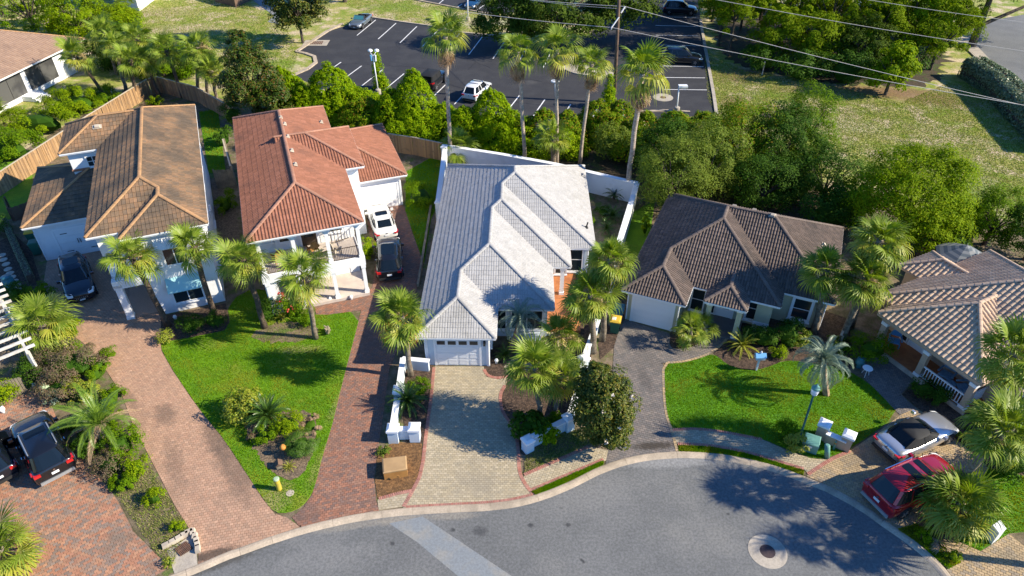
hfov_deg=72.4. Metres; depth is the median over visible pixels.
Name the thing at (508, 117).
vine mound
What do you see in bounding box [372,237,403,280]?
parked car
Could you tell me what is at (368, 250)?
shrub
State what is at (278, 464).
birdhouse
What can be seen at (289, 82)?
vine mound
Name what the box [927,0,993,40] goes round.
pine tree
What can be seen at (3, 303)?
pergola
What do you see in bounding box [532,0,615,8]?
power line
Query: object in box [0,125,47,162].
shrub
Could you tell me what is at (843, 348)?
shrub
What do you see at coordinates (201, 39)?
sabal palm
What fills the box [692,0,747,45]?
pine tree
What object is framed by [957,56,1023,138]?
hedge
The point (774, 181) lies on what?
shrub
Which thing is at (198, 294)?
window
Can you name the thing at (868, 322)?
yard ground
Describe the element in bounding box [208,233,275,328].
sabal palm
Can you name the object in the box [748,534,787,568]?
manhole
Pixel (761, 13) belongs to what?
pine tree
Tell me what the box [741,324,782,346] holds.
shrub
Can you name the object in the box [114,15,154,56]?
sabal palm
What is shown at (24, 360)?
shrub
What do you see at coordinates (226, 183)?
plank gate
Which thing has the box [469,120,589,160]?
vine mound
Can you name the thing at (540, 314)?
window
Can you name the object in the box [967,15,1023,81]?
side street
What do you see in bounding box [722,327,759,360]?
spiky plant
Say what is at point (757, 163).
broadleaf tree
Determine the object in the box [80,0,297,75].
field grass
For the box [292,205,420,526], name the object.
red driveway
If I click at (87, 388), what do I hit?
shrub
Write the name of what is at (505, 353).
cycad
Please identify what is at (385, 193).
garage door
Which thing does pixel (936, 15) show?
pine tree
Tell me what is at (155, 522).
weeds
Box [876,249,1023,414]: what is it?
house
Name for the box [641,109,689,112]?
kerb
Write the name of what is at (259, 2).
paved path
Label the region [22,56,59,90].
window
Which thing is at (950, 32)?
tree
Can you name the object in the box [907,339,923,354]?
door
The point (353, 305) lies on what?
brick path
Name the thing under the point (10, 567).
sabal palm
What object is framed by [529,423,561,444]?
shrub
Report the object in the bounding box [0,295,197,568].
planting strip
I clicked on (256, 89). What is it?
magnolia
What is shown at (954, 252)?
patio umbrella
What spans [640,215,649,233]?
shrub
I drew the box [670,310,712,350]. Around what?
sabal palm
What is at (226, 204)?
shrub
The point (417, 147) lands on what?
plank fence
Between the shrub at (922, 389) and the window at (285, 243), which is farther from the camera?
the window at (285, 243)
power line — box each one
[467,12,1021,104]
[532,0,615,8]
[538,0,1023,105]
[719,0,1020,50]
[871,0,1023,22]
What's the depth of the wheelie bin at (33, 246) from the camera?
52.07 m
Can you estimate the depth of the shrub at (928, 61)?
79.83 m
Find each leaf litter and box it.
[546,143,841,225]
[710,9,954,86]
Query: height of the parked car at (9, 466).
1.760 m
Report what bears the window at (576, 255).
in the house at (503, 234)
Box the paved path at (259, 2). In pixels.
[253,0,276,23]
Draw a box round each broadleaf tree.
[0,0,33,14]
[0,0,81,32]
[35,0,108,37]
[76,20,160,71]
[88,2,146,34]
[117,35,200,79]
[631,129,718,209]
[634,113,701,179]
[667,112,753,200]
[700,94,786,168]
[718,146,817,213]
[742,99,828,172]
[777,77,846,154]
[778,141,876,213]
[841,139,987,256]
[902,211,954,256]
[967,184,1023,245]
[988,203,1023,259]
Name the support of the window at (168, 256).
in the house at (143, 169)
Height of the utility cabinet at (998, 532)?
0.920 m
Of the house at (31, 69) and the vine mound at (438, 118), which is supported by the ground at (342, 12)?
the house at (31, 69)
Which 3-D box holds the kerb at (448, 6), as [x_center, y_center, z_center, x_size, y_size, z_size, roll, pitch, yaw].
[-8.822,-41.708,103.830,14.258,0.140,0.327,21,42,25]
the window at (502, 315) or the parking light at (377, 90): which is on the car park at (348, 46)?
the parking light at (377, 90)
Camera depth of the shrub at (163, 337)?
44.44 m
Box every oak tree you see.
[469,0,662,48]
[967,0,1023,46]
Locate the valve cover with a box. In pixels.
[286,490,293,495]
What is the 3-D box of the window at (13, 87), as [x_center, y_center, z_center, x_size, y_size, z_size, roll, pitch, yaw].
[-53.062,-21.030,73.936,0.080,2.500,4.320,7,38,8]
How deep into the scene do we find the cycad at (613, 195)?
58.74 m
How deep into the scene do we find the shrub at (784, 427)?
37.89 m
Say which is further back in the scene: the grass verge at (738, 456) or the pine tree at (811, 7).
the pine tree at (811, 7)
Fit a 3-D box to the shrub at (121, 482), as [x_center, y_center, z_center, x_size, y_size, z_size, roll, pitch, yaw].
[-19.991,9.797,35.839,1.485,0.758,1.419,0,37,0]
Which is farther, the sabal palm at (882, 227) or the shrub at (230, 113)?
the shrub at (230, 113)
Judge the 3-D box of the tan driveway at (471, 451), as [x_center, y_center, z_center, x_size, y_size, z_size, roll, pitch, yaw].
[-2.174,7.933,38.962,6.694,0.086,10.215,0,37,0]
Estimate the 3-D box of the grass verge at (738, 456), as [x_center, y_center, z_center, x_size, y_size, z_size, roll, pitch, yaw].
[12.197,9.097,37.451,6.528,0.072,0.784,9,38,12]
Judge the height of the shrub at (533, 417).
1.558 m
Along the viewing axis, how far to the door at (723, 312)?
46.44 m
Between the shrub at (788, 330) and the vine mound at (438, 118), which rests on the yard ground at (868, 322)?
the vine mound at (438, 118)
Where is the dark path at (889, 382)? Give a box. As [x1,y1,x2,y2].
[854,357,915,414]
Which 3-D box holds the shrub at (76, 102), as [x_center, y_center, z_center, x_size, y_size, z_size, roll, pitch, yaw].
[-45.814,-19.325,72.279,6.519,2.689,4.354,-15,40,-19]
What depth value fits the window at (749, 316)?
45.68 m
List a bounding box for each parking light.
[368,49,380,93]
[674,84,687,110]
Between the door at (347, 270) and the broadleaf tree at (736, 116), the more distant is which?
the broadleaf tree at (736, 116)
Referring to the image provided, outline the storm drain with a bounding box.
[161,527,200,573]
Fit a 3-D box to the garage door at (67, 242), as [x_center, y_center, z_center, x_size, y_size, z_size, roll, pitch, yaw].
[-32.107,-3.569,51.945,3.010,2.430,0.070,-14,40,-17]
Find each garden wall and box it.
[386,356,429,443]
[434,144,639,295]
[520,319,599,453]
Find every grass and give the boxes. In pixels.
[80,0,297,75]
[339,0,497,33]
[704,56,1023,212]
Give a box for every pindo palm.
[498,297,543,350]
[792,335,853,396]
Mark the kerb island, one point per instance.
(572, 71)
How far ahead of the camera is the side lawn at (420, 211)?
58.28 m
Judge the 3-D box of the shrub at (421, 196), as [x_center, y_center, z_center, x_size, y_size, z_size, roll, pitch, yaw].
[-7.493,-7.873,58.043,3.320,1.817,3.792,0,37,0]
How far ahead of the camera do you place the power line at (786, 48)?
67.52 m
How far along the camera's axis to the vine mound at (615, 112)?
66.32 m
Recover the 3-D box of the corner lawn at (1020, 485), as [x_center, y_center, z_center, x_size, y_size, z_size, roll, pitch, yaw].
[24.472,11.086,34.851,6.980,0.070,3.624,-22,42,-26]
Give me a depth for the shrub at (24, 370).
41.07 m
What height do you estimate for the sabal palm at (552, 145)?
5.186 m
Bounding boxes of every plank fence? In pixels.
[0,79,151,195]
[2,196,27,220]
[147,76,226,117]
[222,138,236,183]
[388,133,442,159]
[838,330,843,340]
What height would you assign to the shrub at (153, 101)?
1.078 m
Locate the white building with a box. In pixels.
[113,0,153,9]
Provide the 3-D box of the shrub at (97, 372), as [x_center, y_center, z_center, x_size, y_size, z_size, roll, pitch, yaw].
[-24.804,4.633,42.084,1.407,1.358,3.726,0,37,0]
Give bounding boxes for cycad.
[245,392,290,435]
[385,380,426,421]
[493,341,515,363]
[596,217,615,237]
[601,204,622,224]
[603,188,621,204]
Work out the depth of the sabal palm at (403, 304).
39.06 m
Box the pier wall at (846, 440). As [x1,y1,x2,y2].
[815,417,857,452]
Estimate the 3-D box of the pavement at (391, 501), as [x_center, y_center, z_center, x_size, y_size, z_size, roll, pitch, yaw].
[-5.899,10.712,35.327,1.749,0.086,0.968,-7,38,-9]
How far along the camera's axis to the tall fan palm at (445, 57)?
56.90 m
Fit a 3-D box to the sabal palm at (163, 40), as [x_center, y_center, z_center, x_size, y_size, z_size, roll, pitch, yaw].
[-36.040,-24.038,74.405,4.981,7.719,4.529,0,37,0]
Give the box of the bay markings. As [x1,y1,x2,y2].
[336,0,702,115]
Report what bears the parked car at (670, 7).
on the car park at (348, 46)
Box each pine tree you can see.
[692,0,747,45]
[704,0,774,55]
[716,1,766,30]
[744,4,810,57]
[749,0,831,49]
[769,0,834,13]
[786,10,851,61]
[795,0,876,47]
[824,0,877,36]
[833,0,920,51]
[836,12,900,75]
[863,0,927,38]
[863,39,922,94]
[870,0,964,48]
[891,0,978,48]
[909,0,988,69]
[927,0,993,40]
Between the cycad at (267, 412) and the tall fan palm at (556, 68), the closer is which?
the cycad at (267, 412)
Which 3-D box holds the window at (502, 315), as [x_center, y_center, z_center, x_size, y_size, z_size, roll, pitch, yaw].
[-0.657,2.028,44.345,0.780,1.770,0.140,1,37,1]
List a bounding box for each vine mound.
[261,65,310,109]
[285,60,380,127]
[321,87,398,123]
[331,95,399,127]
[370,68,463,143]
[371,50,391,90]
[385,120,438,145]
[387,110,500,145]
[441,87,524,153]
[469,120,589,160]
[510,107,590,155]
[572,98,643,149]
[600,73,616,107]
[622,110,716,168]
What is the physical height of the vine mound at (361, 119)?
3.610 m
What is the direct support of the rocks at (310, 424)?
on the planting bed at (270, 453)
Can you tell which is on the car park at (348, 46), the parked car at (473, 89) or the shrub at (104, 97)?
the parked car at (473, 89)
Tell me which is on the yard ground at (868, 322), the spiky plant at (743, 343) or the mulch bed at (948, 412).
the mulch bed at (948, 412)
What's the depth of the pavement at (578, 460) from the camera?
36.96 m
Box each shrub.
[0,101,79,134]
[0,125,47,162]
[0,213,12,234]
[0,280,31,300]
[0,378,20,404]
[9,359,49,385]
[17,346,60,367]
[18,280,57,298]
[24,336,112,386]
[27,371,88,406]
[27,372,62,390]
[29,313,66,332]
[36,85,104,116]
[53,328,82,350]
[54,83,79,99]
[57,375,103,406]
[59,412,83,432]
[61,316,84,334]
[68,429,107,459]
[72,407,122,431]
[81,82,122,102]
[83,344,116,385]
[83,444,134,482]
[98,382,128,410]
[99,420,148,460]
[107,470,138,491]
[118,453,152,477]
[140,486,167,508]
[145,95,163,105]
[154,327,174,345]
[161,556,175,568]
[168,519,186,532]
[174,311,204,335]
[197,308,227,327]
[212,124,232,144]
[213,187,238,215]
[217,99,244,124]
[220,385,268,426]
[245,432,256,440]
[250,424,277,445]
[252,296,281,320]
[268,408,306,437]
[273,292,315,317]
[298,310,315,327]
[361,236,376,259]
[375,443,391,457]
[403,179,436,209]
[406,376,431,402]
[507,409,549,438]
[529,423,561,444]
[546,410,563,423]
[591,121,631,159]
[593,205,612,216]
[608,128,664,163]
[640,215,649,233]
[668,117,719,164]
[695,147,756,193]
[710,112,751,145]
[731,150,782,190]
[738,42,793,70]
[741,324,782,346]
[763,150,827,202]
[767,47,835,79]
[768,344,788,360]
[769,317,812,349]
[772,418,802,441]
[783,431,809,453]
[791,326,810,346]
[799,184,867,234]
[812,47,880,83]
[816,170,883,219]
[824,334,859,354]
[844,329,899,365]
[875,43,931,73]
[907,373,945,400]
[911,213,978,248]
[914,526,939,543]
[925,386,954,405]
[942,549,962,563]
[949,205,999,237]
[956,425,976,439]
[986,441,1023,487]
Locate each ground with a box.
[0,0,1023,559]
[0,76,1023,575]
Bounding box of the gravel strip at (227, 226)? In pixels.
[212,181,239,279]
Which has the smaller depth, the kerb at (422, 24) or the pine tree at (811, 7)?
the pine tree at (811, 7)
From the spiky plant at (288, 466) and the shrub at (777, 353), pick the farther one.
the shrub at (777, 353)
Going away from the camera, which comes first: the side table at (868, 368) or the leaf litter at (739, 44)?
the side table at (868, 368)
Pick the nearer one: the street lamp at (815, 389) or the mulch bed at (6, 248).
the street lamp at (815, 389)
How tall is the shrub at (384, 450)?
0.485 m
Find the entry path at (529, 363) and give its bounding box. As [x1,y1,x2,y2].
[504,332,566,374]
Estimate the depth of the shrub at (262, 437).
37.93 m
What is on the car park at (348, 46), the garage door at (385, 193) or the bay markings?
the bay markings
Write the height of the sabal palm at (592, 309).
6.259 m
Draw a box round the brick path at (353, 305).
[315,296,367,314]
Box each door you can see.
[50,224,99,254]
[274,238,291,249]
[299,232,319,246]
[336,267,352,275]
[360,181,400,210]
[433,340,481,365]
[629,295,675,330]
[713,307,733,318]
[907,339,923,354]
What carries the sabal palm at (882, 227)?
on the mulch bed at (831, 324)
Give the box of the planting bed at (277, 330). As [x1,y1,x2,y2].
[251,321,317,343]
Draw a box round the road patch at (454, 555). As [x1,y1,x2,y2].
[389,516,510,575]
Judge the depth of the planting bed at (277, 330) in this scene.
45.41 m
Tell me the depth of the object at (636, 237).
55.11 m
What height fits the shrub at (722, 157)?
3.679 m
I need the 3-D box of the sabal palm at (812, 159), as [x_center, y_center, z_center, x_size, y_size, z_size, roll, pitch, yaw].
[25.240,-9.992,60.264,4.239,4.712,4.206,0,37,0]
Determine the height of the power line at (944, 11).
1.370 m
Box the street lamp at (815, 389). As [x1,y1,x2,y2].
[800,384,820,434]
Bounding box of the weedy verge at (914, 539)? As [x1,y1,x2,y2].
[900,526,960,568]
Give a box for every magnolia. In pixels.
[212,29,294,113]
[262,0,330,42]
[567,359,642,450]
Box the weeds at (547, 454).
[524,428,589,472]
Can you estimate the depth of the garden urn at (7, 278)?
48.63 m
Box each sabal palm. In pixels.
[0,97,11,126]
[0,496,46,575]
[3,290,82,354]
[53,31,103,91]
[81,11,120,74]
[95,228,171,327]
[98,27,135,91]
[107,39,154,90]
[114,0,137,16]
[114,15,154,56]
[132,42,164,96]
[142,25,183,97]
[165,220,220,315]
[174,28,218,87]
[188,44,218,93]
[192,49,224,103]
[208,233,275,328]
[269,245,331,339]
[365,284,436,377]
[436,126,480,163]
[501,332,564,412]
[531,117,574,161]
[538,311,589,360]
[539,341,585,416]
[556,268,626,354]
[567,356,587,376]
[585,234,638,342]
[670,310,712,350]
[686,311,720,347]
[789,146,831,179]
[794,241,860,333]
[831,249,899,341]
[845,211,916,329]
[910,460,1015,550]
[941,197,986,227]
[941,383,1023,501]
[969,310,1023,438]
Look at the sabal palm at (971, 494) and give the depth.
32.81 m
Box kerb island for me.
[565,64,613,75]
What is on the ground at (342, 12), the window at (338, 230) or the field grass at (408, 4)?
the field grass at (408, 4)
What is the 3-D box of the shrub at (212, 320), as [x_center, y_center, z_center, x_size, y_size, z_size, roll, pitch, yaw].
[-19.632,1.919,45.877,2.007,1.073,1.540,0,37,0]
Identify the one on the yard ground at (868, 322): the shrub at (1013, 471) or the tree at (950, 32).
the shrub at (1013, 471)
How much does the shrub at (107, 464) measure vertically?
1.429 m
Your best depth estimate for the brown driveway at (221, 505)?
38.76 m
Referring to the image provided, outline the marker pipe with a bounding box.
[824,443,829,458]
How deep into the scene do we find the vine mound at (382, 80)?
77.37 m
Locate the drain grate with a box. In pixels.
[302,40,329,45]
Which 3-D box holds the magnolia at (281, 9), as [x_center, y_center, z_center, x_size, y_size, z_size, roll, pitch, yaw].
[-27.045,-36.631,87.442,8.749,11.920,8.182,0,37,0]
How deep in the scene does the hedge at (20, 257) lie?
51.54 m
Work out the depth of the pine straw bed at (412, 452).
36.81 m
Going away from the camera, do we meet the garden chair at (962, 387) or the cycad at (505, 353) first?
the garden chair at (962, 387)
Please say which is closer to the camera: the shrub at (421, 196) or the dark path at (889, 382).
the dark path at (889, 382)
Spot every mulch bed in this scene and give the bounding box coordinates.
[0,235,40,297]
[161,303,228,343]
[403,365,432,443]
[484,319,591,454]
[598,324,616,358]
[669,324,700,347]
[714,311,849,369]
[902,383,1023,474]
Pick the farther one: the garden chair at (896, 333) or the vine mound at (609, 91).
the vine mound at (609, 91)
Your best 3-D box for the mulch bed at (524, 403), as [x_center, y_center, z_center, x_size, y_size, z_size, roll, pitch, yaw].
[1.909,5.561,42.087,7.234,0.060,11.346,0,37,0]
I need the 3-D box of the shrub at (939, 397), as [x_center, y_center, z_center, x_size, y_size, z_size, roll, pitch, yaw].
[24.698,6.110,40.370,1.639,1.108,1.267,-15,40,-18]
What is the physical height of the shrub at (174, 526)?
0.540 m
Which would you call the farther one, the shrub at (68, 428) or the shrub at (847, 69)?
the shrub at (847, 69)
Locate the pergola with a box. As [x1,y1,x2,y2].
[0,282,42,378]
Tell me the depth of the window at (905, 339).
44.23 m
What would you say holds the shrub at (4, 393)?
on the yard ground at (868, 322)
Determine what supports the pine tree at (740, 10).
on the leaf litter at (739, 44)
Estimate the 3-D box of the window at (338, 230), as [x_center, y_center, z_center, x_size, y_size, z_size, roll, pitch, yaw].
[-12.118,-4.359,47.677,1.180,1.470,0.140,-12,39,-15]
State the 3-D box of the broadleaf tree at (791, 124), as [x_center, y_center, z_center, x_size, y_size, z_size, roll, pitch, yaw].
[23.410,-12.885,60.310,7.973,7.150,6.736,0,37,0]
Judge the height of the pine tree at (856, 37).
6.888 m
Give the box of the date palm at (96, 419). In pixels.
[48,379,140,464]
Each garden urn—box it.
[0,274,14,288]
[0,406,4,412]
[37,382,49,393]
[855,356,864,368]
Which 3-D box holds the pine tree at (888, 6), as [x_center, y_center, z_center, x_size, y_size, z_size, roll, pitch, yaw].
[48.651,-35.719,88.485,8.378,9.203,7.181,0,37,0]
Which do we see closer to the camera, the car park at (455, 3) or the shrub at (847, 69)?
the shrub at (847, 69)
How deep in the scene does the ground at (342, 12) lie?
80.92 m
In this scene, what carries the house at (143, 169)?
on the yard ground at (868, 322)
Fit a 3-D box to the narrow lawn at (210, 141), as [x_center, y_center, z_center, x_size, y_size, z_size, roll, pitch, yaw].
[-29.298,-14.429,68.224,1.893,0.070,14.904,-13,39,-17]
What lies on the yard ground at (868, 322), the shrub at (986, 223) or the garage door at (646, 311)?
the shrub at (986, 223)
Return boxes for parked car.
[0,410,76,485]
[0,429,20,483]
[56,251,97,302]
[349,13,372,28]
[365,204,397,238]
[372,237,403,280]
[420,69,444,90]
[461,80,491,101]
[464,0,482,8]
[660,46,702,65]
[662,0,697,15]
[860,452,954,519]
[871,410,958,463]
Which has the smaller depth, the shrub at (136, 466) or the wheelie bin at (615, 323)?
the shrub at (136, 466)
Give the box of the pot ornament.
[279,444,285,453]
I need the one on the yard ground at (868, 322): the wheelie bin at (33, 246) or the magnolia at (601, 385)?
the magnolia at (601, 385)
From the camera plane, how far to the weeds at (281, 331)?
45.45 m
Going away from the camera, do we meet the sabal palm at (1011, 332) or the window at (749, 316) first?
the sabal palm at (1011, 332)
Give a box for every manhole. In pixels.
[653,93,672,100]
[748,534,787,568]
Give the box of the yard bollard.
[273,476,281,490]
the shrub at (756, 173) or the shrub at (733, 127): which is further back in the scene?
the shrub at (733, 127)
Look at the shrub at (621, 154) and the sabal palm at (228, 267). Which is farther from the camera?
the shrub at (621, 154)
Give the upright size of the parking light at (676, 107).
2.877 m
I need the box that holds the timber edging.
[417,205,431,286]
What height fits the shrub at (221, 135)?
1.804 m
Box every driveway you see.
[0,392,167,575]
[42,251,298,563]
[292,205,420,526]
[402,366,533,507]
[606,320,727,463]
[807,409,987,527]
[945,534,1023,575]
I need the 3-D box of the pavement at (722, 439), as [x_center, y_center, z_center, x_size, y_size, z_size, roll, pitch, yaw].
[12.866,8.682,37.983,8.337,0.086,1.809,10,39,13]
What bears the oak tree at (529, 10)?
on the car park at (348, 46)
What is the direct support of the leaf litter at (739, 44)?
on the ground at (342, 12)
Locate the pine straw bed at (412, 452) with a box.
[375,442,421,498]
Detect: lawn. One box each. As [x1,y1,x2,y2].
[0,150,32,219]
[161,289,357,512]
[199,111,225,173]
[405,158,440,262]
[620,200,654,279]
[665,355,894,458]
[951,469,1023,550]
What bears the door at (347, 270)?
in the house at (308, 175)
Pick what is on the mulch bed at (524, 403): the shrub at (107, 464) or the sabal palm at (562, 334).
the sabal palm at (562, 334)
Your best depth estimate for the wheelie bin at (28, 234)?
53.13 m
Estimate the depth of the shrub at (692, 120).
61.84 m
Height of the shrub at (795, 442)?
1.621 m
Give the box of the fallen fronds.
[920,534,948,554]
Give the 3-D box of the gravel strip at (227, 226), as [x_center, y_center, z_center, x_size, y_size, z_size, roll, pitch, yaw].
[-22.747,-4.993,55.884,1.736,0.068,15.611,-13,39,-16]
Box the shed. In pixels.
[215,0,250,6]
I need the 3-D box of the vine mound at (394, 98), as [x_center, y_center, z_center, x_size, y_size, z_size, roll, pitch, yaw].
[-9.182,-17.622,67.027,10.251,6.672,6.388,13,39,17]
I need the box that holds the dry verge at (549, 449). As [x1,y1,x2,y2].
[524,430,589,471]
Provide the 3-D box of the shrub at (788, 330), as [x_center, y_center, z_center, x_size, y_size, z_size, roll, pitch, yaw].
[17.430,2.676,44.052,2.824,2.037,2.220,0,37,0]
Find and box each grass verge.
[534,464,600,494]
[678,446,803,474]
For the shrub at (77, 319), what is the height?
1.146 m
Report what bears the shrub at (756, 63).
on the ground at (342, 12)
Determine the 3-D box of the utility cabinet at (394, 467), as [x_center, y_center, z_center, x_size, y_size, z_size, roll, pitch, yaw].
[-6.085,9.432,36.456,1.292,0.630,1.126,-5,38,-7]
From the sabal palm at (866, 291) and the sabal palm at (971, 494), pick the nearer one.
the sabal palm at (971, 494)
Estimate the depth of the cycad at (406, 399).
39.62 m
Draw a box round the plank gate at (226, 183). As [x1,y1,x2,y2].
[212,168,236,188]
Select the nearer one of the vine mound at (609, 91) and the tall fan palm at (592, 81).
the tall fan palm at (592, 81)
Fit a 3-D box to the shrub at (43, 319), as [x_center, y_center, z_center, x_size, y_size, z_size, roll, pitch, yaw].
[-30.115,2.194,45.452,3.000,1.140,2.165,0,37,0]
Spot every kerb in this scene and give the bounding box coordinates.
[170,451,950,575]
[292,23,343,75]
[373,17,492,35]
[416,0,491,13]
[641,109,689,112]
[699,19,717,114]
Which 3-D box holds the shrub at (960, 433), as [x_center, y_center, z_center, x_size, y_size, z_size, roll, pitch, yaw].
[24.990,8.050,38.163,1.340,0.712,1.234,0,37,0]
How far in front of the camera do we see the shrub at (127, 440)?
37.09 m
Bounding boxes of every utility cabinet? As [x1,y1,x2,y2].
[382,456,407,479]
[802,432,820,454]
[985,520,1005,543]
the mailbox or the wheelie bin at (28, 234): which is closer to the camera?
the mailbox
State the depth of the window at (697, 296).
46.17 m
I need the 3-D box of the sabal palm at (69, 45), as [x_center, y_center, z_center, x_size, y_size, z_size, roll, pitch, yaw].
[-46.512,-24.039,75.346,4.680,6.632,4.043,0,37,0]
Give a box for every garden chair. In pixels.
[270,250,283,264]
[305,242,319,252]
[330,242,341,256]
[887,329,902,348]
[935,364,957,384]
[954,379,969,397]
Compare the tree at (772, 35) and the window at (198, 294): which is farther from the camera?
the tree at (772, 35)
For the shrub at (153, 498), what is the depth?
34.86 m
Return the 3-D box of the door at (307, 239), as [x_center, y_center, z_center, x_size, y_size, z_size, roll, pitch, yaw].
[-13.819,-3.815,47.344,1.240,2.170,0.120,-12,39,-15]
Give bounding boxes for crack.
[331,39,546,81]
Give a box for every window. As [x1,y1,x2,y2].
[0,72,28,106]
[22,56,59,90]
[84,154,95,167]
[160,248,189,268]
[171,287,205,305]
[209,204,216,228]
[214,249,220,268]
[260,241,273,245]
[328,228,343,234]
[497,311,507,330]
[510,311,543,331]
[553,269,566,275]
[567,250,583,272]
[687,289,705,313]
[742,302,756,322]
[786,297,815,324]
[899,334,907,342]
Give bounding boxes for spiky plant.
[274,311,289,321]
[281,459,296,472]
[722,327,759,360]
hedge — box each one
[0,217,35,282]
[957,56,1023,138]
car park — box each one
[296,0,713,128]
[424,0,533,12]
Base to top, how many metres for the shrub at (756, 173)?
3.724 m
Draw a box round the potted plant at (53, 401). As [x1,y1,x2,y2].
[41,391,61,404]
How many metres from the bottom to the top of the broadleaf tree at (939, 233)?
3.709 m
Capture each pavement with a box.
[377,489,411,509]
[522,446,607,490]
[672,427,828,471]
[954,26,986,58]
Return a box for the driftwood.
[323,325,330,333]
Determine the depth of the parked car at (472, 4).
102.68 m
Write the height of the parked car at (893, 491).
1.982 m
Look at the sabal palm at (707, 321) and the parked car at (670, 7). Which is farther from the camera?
the parked car at (670, 7)
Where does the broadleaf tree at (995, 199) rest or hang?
on the yard ground at (868, 322)
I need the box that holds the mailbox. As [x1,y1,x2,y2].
[754,351,766,370]
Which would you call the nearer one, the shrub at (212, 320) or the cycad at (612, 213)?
the shrub at (212, 320)
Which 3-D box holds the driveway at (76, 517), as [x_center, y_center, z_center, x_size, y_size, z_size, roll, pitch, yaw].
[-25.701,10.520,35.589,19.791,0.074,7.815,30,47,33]
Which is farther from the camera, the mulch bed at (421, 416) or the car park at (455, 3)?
the car park at (455, 3)
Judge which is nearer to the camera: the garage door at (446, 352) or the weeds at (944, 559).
the weeds at (944, 559)
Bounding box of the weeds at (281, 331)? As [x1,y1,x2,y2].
[252,321,317,341]
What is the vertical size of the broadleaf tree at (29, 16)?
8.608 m
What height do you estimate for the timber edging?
0.280 m
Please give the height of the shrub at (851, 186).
4.316 m
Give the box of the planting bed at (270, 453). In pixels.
[244,410,316,479]
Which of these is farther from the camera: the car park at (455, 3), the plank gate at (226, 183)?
the car park at (455, 3)
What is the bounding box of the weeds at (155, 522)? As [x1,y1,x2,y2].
[112,464,186,564]
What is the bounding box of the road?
[191,458,940,575]
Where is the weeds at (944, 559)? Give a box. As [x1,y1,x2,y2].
[898,522,960,568]
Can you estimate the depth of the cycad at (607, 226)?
54.70 m
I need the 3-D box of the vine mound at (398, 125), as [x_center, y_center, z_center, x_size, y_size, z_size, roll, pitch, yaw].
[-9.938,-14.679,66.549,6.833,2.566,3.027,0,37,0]
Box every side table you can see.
[861,365,872,377]
[946,379,955,389]
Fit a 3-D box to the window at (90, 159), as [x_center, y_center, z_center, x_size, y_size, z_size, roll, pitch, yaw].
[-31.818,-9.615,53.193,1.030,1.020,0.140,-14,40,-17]
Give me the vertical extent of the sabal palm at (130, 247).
7.175 m
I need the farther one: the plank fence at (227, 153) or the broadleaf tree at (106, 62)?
the broadleaf tree at (106, 62)
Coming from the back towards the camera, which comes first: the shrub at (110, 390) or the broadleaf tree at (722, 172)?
the broadleaf tree at (722, 172)
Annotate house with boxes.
[0,29,83,111]
[19,104,225,319]
[232,105,407,314]
[415,163,594,365]
[621,192,843,341]
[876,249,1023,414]
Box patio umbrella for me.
[936,242,981,262]
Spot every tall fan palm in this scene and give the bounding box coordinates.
[420,5,471,144]
[495,33,541,156]
[529,21,585,162]
[569,44,614,164]
[613,36,674,180]
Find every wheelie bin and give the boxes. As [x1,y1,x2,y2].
[23,229,35,239]
[27,239,41,254]
[610,314,621,333]
[614,303,624,320]
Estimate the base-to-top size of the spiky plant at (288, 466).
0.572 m
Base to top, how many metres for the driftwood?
0.703 m
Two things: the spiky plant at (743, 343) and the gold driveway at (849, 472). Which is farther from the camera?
the spiky plant at (743, 343)
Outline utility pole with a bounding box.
[611,0,625,99]
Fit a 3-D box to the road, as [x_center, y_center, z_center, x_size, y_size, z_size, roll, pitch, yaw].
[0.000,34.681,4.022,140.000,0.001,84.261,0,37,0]
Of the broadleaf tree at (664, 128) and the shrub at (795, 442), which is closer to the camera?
the shrub at (795, 442)
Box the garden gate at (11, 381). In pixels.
[0,377,27,395]
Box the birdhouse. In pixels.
[274,459,282,469]
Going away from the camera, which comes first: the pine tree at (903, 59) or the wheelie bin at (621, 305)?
the wheelie bin at (621, 305)

